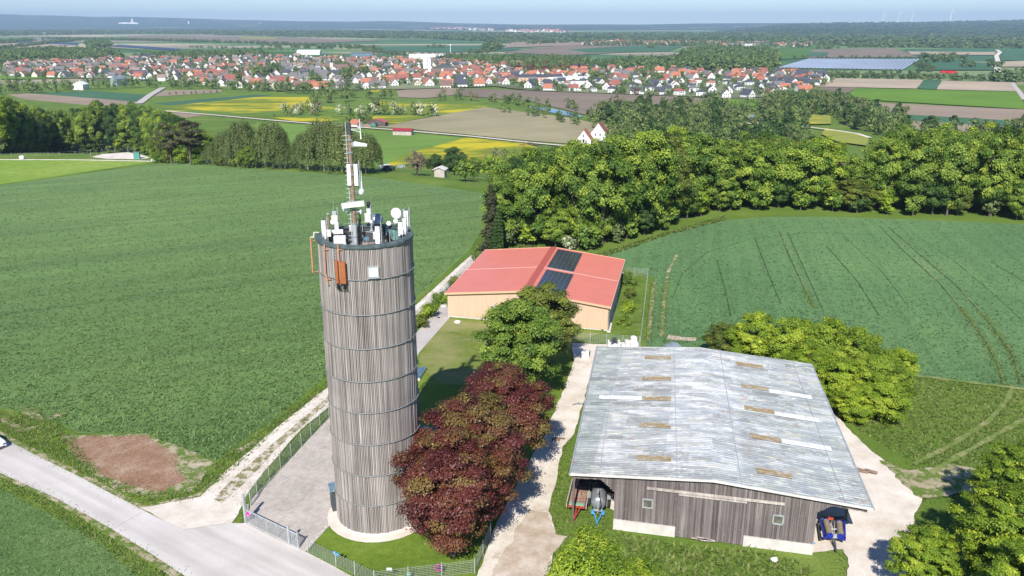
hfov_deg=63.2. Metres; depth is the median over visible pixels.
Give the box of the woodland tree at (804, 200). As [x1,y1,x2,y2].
[792,190,810,210]
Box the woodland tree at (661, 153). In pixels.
[631,128,685,231]
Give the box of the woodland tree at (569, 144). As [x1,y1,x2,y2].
[559,140,586,155]
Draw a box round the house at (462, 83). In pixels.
[453,79,467,87]
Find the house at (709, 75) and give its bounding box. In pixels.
[706,71,714,78]
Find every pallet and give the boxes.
[857,467,867,472]
[865,468,877,473]
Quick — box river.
[529,106,582,116]
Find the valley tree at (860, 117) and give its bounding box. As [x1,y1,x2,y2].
[853,108,866,129]
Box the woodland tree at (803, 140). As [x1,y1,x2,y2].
[799,138,813,142]
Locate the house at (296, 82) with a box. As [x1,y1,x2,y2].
[292,81,307,88]
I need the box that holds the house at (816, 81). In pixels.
[809,79,819,84]
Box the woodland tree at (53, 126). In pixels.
[47,115,56,152]
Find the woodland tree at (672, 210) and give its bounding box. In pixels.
[666,198,682,222]
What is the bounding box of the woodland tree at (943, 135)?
[931,130,965,199]
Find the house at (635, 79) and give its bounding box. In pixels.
[632,76,642,82]
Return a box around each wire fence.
[249,257,472,505]
[306,523,490,575]
[574,332,639,344]
[623,267,647,342]
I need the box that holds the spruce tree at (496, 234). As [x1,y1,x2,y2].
[487,208,504,248]
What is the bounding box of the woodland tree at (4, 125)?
[0,104,11,143]
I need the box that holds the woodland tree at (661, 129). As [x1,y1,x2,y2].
[656,126,678,134]
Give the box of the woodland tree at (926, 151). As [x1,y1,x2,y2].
[894,126,946,211]
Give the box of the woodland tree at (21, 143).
[14,104,26,146]
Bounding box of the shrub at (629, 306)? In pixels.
[620,299,636,313]
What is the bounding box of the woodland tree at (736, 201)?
[722,185,742,209]
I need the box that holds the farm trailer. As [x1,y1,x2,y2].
[566,478,590,520]
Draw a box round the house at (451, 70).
[443,68,454,72]
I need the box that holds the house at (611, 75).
[608,73,616,79]
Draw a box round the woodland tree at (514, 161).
[496,156,543,218]
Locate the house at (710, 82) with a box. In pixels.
[706,79,715,85]
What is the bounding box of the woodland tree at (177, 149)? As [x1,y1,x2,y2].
[173,135,192,154]
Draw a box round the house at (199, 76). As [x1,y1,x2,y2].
[197,74,207,80]
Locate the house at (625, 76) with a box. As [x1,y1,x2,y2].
[620,74,628,79]
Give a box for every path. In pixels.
[0,159,150,161]
[142,256,472,528]
[162,110,565,145]
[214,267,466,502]
[416,302,449,355]
[477,343,606,575]
[491,363,592,536]
[491,509,566,575]
[589,414,921,575]
[607,272,623,332]
[667,335,695,340]
[811,127,868,136]
[880,460,978,497]
[994,50,1001,71]
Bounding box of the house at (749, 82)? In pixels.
[743,79,754,84]
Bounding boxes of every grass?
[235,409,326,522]
[470,214,725,259]
[550,445,639,557]
[854,377,1023,464]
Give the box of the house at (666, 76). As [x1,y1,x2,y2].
[658,73,669,79]
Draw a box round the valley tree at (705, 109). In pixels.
[702,106,711,124]
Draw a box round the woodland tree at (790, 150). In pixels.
[765,139,799,206]
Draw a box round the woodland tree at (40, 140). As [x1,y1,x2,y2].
[29,110,42,152]
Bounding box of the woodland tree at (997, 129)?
[978,124,1017,168]
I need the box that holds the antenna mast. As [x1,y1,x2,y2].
[343,122,361,244]
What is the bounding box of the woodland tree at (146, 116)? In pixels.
[139,112,151,141]
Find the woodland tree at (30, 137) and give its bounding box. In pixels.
[20,105,32,140]
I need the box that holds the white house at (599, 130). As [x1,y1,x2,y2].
[591,121,607,141]
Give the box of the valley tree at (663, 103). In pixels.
[658,101,666,108]
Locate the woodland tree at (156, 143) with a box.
[152,117,165,155]
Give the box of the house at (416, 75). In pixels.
[412,73,420,78]
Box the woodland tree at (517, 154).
[504,153,527,158]
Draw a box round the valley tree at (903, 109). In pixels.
[896,105,910,118]
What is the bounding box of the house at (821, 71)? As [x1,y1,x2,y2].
[811,70,828,74]
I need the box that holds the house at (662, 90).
[654,86,668,95]
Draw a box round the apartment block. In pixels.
[569,79,585,86]
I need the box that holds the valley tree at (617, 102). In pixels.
[614,100,620,112]
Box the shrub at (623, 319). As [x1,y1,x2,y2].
[615,315,631,326]
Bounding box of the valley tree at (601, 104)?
[597,102,606,118]
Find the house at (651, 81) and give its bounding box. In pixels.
[649,79,657,83]
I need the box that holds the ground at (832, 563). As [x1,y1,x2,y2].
[0,29,1023,575]
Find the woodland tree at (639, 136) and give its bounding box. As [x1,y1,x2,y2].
[628,131,667,181]
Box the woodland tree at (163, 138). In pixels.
[161,123,179,154]
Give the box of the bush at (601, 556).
[544,521,642,575]
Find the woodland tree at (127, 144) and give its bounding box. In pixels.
[125,142,131,150]
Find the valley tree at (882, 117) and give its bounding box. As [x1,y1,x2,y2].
[876,114,885,131]
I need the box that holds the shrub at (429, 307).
[418,302,439,317]
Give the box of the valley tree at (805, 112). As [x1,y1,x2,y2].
[801,110,810,123]
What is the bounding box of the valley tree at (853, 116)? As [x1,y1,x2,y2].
[852,108,858,127]
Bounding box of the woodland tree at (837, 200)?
[822,186,843,211]
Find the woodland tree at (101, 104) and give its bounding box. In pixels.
[91,100,106,143]
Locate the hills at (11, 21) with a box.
[0,14,526,28]
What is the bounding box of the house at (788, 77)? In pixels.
[782,75,793,78]
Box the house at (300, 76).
[294,74,306,80]
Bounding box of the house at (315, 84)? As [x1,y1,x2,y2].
[311,81,328,88]
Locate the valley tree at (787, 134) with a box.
[783,123,790,138]
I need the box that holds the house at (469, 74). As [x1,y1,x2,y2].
[467,71,477,76]
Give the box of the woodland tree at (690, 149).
[670,129,706,218]
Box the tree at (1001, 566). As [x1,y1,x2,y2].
[970,537,1023,575]
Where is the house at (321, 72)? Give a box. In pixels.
[314,71,326,75]
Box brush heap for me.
[518,141,539,145]
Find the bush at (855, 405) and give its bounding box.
[827,383,881,423]
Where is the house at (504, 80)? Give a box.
[501,76,509,83]
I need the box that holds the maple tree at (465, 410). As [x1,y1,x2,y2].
[404,390,535,517]
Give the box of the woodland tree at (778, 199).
[771,179,792,207]
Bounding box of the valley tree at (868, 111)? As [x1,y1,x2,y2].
[864,107,871,124]
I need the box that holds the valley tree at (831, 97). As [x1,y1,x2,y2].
[825,95,834,111]
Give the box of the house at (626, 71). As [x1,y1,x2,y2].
[622,70,631,75]
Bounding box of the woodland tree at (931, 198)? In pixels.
[921,171,953,214]
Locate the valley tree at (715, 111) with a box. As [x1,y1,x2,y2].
[711,109,724,119]
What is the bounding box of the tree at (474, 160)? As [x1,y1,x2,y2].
[467,157,484,178]
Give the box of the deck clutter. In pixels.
[326,225,403,243]
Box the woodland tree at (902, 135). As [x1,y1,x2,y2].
[878,129,921,206]
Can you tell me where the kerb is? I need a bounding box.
[304,523,329,548]
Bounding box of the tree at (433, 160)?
[424,153,444,171]
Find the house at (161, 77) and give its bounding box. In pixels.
[156,74,169,80]
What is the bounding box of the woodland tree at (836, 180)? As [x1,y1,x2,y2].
[811,157,842,204]
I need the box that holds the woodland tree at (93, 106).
[83,101,104,146]
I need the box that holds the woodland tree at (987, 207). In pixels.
[981,194,1005,216]
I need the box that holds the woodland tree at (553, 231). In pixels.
[538,203,569,246]
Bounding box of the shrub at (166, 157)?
[161,152,175,162]
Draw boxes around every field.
[0,43,65,47]
[0,75,68,78]
[0,160,146,183]
[0,163,484,461]
[0,489,134,575]
[7,93,135,104]
[34,91,145,101]
[101,89,155,94]
[119,48,292,52]
[128,36,380,42]
[150,91,344,122]
[154,95,271,105]
[155,89,221,95]
[158,97,312,112]
[172,112,201,117]
[240,37,275,38]
[255,122,463,165]
[274,117,340,121]
[315,101,510,117]
[370,89,399,91]
[370,115,423,122]
[379,46,523,51]
[379,102,490,114]
[379,107,622,142]
[388,138,537,164]
[397,87,458,97]
[457,88,708,113]
[504,41,586,47]
[508,43,671,55]
[568,46,681,52]
[609,217,1023,387]
[728,99,755,106]
[774,44,835,58]
[805,48,915,57]
[805,52,828,56]
[809,115,830,123]
[817,78,922,88]
[820,87,854,93]
[822,128,868,144]
[845,88,1023,108]
[853,102,1023,119]
[905,49,997,51]
[907,51,995,54]
[910,115,1012,125]
[911,121,1004,131]
[918,62,993,69]
[918,80,941,88]
[937,80,1015,90]
[1000,50,1023,60]
[1000,61,1023,66]
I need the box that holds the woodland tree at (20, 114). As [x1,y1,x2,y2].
[5,97,26,143]
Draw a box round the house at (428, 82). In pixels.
[423,77,434,85]
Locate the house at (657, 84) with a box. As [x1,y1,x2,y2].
[652,82,661,86]
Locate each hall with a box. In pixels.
[55,59,72,61]
[297,50,321,54]
[351,52,373,56]
[409,53,442,59]
[444,247,624,330]
[729,43,751,45]
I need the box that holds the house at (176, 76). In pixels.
[171,73,179,79]
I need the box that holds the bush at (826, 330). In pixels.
[798,316,852,358]
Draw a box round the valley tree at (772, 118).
[766,112,778,127]
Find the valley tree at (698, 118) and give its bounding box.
[692,115,704,130]
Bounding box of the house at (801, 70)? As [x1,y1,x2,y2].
[793,69,809,73]
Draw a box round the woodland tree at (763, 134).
[751,131,782,141]
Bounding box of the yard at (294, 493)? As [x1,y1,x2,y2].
[247,331,417,551]
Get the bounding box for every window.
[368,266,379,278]
[642,498,652,508]
[772,514,783,524]
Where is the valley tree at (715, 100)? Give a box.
[710,98,719,106]
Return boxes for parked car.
[0,435,6,447]
[382,165,394,170]
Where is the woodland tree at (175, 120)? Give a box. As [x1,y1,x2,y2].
[163,118,183,154]
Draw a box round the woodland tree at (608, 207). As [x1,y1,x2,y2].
[598,202,619,236]
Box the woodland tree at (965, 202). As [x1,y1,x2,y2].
[950,183,974,215]
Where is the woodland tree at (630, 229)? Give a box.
[617,213,638,238]
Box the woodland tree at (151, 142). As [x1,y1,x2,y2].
[146,112,155,148]
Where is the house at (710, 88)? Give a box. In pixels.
[706,85,715,91]
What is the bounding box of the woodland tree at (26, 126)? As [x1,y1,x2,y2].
[21,112,29,149]
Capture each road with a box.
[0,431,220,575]
[0,438,350,575]
[136,87,165,102]
[1010,83,1023,99]
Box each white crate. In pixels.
[607,337,619,345]
[624,339,629,346]
[629,335,637,346]
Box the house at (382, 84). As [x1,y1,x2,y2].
[369,80,385,87]
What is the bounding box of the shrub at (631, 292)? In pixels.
[623,287,636,298]
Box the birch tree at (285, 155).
[270,145,299,169]
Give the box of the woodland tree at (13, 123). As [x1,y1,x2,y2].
[0,103,17,152]
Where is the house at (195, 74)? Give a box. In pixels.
[194,72,204,78]
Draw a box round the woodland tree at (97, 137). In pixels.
[82,106,103,151]
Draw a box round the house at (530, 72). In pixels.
[525,71,536,73]
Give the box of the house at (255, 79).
[250,78,260,81]
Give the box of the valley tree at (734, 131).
[730,127,740,139]
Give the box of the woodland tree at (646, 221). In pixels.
[634,198,659,234]
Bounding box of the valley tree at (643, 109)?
[639,105,648,116]
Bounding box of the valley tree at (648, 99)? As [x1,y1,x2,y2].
[643,95,652,103]
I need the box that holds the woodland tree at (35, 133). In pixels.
[21,102,40,145]
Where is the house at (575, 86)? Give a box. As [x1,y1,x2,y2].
[568,83,580,90]
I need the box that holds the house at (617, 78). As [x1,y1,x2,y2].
[612,77,622,82]
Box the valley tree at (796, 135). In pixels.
[791,131,801,138]
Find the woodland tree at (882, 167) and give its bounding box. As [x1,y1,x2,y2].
[861,130,911,206]
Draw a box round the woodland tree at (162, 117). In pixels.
[157,115,180,155]
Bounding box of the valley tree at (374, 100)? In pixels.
[371,96,380,113]
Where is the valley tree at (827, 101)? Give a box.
[820,98,831,112]
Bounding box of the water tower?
[316,224,420,535]
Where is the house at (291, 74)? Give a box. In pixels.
[289,72,297,77]
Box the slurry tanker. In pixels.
[587,479,610,524]
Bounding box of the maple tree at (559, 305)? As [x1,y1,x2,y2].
[511,280,583,357]
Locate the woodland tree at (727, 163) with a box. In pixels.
[706,144,746,209]
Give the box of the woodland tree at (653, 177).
[619,141,657,207]
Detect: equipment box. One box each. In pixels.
[326,230,330,236]
[331,215,336,221]
[332,229,342,233]
[333,235,345,243]
[334,222,338,229]
[364,213,370,221]
[398,227,402,234]
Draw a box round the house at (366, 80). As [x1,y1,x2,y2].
[361,78,370,85]
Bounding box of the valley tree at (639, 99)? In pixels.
[633,96,642,105]
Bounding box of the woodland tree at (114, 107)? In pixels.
[102,103,122,138]
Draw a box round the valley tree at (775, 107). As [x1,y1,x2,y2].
[771,104,778,115]
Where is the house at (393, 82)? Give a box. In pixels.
[390,78,398,85]
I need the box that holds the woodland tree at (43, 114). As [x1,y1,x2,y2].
[30,106,51,142]
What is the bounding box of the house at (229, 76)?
[224,74,235,79]
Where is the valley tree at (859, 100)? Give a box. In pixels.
[853,97,864,111]
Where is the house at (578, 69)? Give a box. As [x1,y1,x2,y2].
[576,68,586,73]
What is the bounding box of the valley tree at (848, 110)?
[843,104,853,125]
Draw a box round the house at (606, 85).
[602,81,611,89]
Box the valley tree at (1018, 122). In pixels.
[1010,117,1023,128]
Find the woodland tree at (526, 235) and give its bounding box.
[517,216,536,245]
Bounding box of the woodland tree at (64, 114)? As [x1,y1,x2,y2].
[53,111,69,149]
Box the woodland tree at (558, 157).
[537,151,575,222]
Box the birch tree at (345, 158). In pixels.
[340,146,374,172]
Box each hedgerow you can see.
[0,32,987,61]
[787,51,1023,81]
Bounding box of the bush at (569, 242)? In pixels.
[560,235,577,249]
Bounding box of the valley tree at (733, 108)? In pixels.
[726,106,736,115]
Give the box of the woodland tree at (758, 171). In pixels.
[738,139,786,208]
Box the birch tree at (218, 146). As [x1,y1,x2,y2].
[210,131,240,165]
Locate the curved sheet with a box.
[661,342,680,346]
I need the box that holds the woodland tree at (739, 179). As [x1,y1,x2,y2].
[731,158,747,192]
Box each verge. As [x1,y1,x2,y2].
[0,379,327,505]
[0,480,161,575]
[62,434,212,497]
[237,294,446,521]
[915,375,1023,389]
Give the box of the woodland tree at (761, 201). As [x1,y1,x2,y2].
[747,184,773,209]
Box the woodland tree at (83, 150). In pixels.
[79,145,86,152]
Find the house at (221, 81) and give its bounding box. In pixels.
[218,78,225,85]
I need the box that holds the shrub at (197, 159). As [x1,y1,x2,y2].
[188,153,204,164]
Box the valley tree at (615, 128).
[611,123,622,134]
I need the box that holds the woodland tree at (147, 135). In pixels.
[143,111,157,147]
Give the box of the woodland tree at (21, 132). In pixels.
[8,101,25,143]
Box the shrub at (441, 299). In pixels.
[430,291,447,304]
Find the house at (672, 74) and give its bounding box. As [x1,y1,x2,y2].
[670,72,680,77]
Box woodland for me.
[0,38,782,70]
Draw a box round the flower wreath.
[434,564,442,571]
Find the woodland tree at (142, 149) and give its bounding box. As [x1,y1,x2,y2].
[139,145,145,154]
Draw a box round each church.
[330,57,344,69]
[423,56,452,71]
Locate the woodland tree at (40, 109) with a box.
[29,108,53,137]
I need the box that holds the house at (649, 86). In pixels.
[642,85,653,90]
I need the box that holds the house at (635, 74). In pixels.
[631,72,638,76]
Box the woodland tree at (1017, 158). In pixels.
[1006,130,1023,216]
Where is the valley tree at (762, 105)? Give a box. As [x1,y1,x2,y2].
[756,100,767,113]
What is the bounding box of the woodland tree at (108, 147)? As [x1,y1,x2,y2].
[105,145,111,152]
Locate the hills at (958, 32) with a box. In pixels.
[736,22,1023,35]
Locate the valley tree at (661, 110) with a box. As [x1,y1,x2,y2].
[654,107,665,123]
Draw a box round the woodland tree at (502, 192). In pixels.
[479,174,537,243]
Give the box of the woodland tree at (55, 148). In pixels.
[51,137,60,152]
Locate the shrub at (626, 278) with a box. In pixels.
[621,272,637,285]
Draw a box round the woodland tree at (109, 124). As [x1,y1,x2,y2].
[101,108,123,151]
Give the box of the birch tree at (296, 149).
[288,132,326,169]
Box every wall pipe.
[323,244,330,284]
[337,245,342,284]
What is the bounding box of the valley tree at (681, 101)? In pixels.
[677,98,684,110]
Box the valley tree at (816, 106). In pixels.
[814,96,819,112]
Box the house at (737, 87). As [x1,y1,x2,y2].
[734,84,744,89]
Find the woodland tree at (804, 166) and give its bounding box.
[785,140,837,208]
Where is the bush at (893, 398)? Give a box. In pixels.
[846,370,917,424]
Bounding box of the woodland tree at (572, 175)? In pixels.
[552,146,604,243]
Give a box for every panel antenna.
[321,217,328,240]
[332,207,338,225]
[339,261,348,291]
[346,163,351,186]
[353,160,360,195]
[367,206,372,231]
[375,223,381,243]
[398,221,404,236]
[402,215,407,234]
[404,207,409,229]
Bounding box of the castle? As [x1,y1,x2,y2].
[119,19,139,23]
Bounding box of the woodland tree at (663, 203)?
[654,181,677,210]
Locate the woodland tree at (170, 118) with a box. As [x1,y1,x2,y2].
[164,116,184,131]
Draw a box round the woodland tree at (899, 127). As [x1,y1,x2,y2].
[875,124,918,150]
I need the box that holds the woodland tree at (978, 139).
[956,130,992,201]
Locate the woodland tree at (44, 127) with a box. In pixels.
[36,112,50,147]
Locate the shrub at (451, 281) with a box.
[447,276,458,285]
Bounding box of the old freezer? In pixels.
[581,349,589,357]
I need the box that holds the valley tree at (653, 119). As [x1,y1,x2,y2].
[648,117,658,128]
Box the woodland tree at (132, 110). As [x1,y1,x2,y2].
[126,107,137,140]
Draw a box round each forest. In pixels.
[0,28,1023,48]
[703,19,1023,35]
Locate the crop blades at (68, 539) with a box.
[0,492,154,575]
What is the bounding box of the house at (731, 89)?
[727,85,733,92]
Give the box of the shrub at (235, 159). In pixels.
[230,155,242,165]
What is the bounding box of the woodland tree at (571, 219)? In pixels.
[557,213,576,236]
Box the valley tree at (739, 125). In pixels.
[734,121,742,133]
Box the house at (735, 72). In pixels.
[732,71,741,76]
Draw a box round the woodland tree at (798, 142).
[776,137,802,149]
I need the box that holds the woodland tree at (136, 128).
[133,109,148,153]
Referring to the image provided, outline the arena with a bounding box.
[93,152,148,158]
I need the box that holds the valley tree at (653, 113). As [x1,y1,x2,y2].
[646,112,657,127]
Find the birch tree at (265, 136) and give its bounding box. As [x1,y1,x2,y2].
[250,120,292,168]
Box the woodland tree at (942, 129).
[916,125,950,162]
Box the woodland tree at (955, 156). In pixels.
[930,133,980,215]
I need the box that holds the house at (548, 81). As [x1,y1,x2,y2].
[541,79,552,85]
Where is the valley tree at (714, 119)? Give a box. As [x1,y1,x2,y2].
[709,115,722,132]
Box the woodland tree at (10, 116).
[0,101,16,152]
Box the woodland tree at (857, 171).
[842,154,873,195]
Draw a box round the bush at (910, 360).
[886,346,921,383]
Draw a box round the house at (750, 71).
[745,70,755,74]
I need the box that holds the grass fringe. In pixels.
[0,274,1023,575]
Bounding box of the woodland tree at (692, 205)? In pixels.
[678,181,703,218]
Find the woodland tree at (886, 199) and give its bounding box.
[877,193,899,214]
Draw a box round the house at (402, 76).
[396,74,408,81]
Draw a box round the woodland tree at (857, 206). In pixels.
[848,187,870,212]
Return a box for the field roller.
[817,516,845,552]
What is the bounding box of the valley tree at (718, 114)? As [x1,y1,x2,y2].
[711,111,724,124]
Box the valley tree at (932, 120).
[924,115,938,130]
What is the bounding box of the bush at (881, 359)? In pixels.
[850,344,915,391]
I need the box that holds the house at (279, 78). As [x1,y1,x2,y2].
[269,76,285,81]
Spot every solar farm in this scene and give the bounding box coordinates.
[17,41,78,44]
[112,45,181,49]
[780,58,918,69]
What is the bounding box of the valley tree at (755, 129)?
[750,125,761,138]
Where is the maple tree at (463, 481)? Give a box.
[388,425,523,556]
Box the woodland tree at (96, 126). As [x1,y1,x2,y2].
[86,109,103,149]
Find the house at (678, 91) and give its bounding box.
[672,87,685,94]
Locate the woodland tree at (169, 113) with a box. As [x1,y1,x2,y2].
[156,112,173,153]
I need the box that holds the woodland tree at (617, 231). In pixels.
[611,222,624,242]
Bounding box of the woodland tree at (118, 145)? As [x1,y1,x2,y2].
[111,136,124,152]
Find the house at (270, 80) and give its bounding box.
[266,79,277,82]
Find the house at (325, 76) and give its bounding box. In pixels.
[321,74,329,80]
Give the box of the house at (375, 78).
[365,77,379,80]
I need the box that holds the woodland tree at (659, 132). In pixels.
[635,129,664,140]
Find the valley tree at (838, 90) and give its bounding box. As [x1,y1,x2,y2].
[835,88,841,97]
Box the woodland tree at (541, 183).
[506,146,568,244]
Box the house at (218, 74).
[216,72,228,76]
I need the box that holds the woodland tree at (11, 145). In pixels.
[6,132,16,152]
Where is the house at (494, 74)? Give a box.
[488,72,497,76]
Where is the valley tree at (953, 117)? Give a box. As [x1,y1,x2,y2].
[949,115,959,124]
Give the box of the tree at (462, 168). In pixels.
[453,158,475,180]
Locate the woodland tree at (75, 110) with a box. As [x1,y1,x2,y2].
[69,108,84,141]
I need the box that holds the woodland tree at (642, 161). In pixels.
[604,135,656,236]
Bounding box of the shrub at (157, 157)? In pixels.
[150,152,163,162]
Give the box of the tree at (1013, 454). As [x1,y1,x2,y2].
[965,437,1023,509]
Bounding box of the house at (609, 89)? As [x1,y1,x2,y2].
[607,85,617,92]
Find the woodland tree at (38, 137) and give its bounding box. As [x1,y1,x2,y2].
[32,118,41,152]
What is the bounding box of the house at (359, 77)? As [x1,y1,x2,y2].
[353,74,361,79]
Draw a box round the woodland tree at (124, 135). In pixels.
[115,114,133,151]
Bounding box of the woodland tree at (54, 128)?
[39,110,55,141]
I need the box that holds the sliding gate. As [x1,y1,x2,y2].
[241,494,299,548]
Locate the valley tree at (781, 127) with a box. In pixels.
[775,122,788,136]
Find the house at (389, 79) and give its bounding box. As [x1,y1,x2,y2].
[386,77,396,82]
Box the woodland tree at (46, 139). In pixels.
[40,122,48,151]
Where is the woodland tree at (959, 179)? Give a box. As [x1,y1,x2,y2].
[940,170,974,199]
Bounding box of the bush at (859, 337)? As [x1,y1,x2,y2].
[825,324,883,380]
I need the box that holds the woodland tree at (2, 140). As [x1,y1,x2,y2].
[0,136,6,153]
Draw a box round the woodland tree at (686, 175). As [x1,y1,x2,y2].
[665,145,693,196]
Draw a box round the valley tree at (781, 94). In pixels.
[777,91,785,99]
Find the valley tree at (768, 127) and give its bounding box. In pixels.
[762,123,774,133]
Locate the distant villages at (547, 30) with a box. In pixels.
[431,26,811,46]
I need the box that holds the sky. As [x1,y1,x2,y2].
[0,0,1023,24]
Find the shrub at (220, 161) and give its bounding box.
[212,155,227,165]
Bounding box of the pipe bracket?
[310,232,318,272]
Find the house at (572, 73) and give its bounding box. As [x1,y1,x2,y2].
[567,71,577,75]
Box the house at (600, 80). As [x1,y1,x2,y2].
[595,78,603,83]
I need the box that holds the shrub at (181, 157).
[172,151,187,163]
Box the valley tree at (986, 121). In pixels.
[980,119,995,130]
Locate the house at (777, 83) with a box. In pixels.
[774,81,784,86]
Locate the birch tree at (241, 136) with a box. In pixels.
[223,119,262,166]
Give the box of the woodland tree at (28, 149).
[23,141,31,152]
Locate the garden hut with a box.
[432,165,447,177]
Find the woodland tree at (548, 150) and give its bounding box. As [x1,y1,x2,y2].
[536,145,564,156]
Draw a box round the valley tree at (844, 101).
[840,96,849,108]
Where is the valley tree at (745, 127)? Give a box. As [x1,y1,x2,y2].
[740,123,750,133]
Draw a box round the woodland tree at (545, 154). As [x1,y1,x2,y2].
[524,149,563,173]
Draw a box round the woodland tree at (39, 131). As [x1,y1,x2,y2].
[26,108,42,152]
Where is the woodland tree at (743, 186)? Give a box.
[735,176,748,199]
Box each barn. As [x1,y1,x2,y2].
[73,80,88,89]
[350,119,363,126]
[368,118,387,126]
[392,128,413,134]
[569,346,874,554]
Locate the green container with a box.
[133,152,140,159]
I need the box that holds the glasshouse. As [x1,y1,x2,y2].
[110,75,128,85]
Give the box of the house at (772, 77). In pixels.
[768,76,776,79]
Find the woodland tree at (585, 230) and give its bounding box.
[571,219,602,249]
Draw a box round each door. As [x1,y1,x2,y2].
[334,237,343,243]
[365,215,369,221]
[675,493,745,544]
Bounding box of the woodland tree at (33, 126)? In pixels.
[19,104,36,146]
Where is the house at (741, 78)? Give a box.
[737,75,747,81]
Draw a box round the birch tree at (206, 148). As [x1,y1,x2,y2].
[199,143,217,164]
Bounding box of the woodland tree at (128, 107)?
[124,104,138,115]
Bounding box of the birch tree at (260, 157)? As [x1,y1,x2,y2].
[241,140,271,166]
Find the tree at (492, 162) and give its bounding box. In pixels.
[482,156,504,175]
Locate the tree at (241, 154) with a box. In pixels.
[235,145,258,167]
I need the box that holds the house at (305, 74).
[303,72,308,78]
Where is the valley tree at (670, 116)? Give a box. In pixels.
[665,113,673,126]
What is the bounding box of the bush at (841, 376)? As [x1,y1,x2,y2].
[815,353,867,403]
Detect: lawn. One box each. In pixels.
[306,272,644,575]
[419,319,604,384]
[610,272,644,343]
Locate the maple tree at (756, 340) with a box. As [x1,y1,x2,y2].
[721,309,776,356]
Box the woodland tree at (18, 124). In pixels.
[6,100,21,152]
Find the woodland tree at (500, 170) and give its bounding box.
[483,163,514,189]
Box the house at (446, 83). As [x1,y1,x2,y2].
[440,80,451,87]
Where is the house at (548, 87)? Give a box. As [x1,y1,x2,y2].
[543,84,554,90]
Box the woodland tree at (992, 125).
[975,121,1016,187]
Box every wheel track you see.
[1,417,23,428]
[8,425,37,432]
[19,407,37,420]
[26,407,44,420]
[46,412,65,419]
[233,439,261,452]
[646,282,655,340]
[660,254,677,336]
[683,232,874,272]
[716,260,730,314]
[755,239,780,303]
[779,231,813,307]
[787,232,821,307]
[825,245,878,314]
[847,239,908,306]
[879,226,1003,384]
[880,226,1003,383]
[888,227,1020,383]
[893,230,1021,383]
[911,385,1013,464]
[922,239,1023,321]
[928,416,1023,472]
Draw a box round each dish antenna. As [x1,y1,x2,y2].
[356,189,363,196]
[356,208,362,217]
[371,213,382,224]
[391,208,401,218]
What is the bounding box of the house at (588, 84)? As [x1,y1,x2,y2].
[585,80,593,87]
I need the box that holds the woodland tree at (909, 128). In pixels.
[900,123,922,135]
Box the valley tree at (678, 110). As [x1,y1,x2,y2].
[674,107,684,121]
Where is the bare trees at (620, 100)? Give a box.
[179,77,624,158]
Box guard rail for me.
[322,222,406,237]
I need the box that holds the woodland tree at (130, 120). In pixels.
[126,109,141,148]
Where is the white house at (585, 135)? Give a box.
[576,128,592,143]
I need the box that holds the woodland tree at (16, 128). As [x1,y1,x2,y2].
[6,102,22,152]
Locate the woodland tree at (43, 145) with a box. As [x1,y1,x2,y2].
[39,128,46,152]
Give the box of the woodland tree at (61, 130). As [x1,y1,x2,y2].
[51,109,71,152]
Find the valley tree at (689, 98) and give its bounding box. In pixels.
[683,95,694,105]
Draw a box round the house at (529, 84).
[524,80,534,87]
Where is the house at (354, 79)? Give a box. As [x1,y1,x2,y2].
[350,76,358,82]
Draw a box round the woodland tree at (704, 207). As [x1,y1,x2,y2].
[695,191,713,215]
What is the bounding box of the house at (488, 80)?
[485,76,491,83]
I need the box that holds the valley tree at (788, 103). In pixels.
[783,101,791,112]
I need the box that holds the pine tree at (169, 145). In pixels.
[150,121,186,163]
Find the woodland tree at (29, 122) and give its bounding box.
[25,116,32,146]
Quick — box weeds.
[614,532,814,575]
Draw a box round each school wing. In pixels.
[514,74,547,81]
[547,73,562,80]
[553,76,586,80]
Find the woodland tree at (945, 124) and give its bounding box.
[939,121,956,135]
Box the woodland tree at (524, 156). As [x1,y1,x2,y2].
[502,146,530,167]
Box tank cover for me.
[417,367,426,380]
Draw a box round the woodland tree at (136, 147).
[130,143,139,151]
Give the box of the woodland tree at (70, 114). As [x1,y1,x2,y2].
[65,110,84,150]
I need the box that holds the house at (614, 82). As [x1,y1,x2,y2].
[609,79,620,86]
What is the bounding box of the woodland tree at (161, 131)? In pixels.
[158,115,174,154]
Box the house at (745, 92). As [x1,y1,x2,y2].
[740,88,755,97]
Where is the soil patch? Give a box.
[65,435,185,491]
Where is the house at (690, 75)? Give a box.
[684,73,693,79]
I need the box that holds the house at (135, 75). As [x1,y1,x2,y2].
[133,73,145,79]
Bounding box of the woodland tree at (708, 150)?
[684,134,720,213]
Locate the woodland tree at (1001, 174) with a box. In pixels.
[975,124,1023,216]
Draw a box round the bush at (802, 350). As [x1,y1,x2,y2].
[780,341,832,377]
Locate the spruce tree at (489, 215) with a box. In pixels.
[476,184,505,250]
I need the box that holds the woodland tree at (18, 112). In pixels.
[10,102,24,143]
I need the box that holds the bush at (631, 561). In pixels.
[618,552,668,575]
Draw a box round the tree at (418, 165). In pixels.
[404,150,428,175]
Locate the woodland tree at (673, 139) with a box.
[651,131,695,205]
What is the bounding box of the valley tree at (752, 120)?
[748,116,757,126]
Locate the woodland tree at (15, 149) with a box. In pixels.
[10,145,18,152]
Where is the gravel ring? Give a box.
[327,507,419,541]
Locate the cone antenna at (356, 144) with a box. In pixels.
[351,141,366,146]
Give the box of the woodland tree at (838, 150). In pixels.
[809,135,850,202]
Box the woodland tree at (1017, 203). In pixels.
[1003,179,1023,219]
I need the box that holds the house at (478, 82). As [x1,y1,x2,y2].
[473,79,484,86]

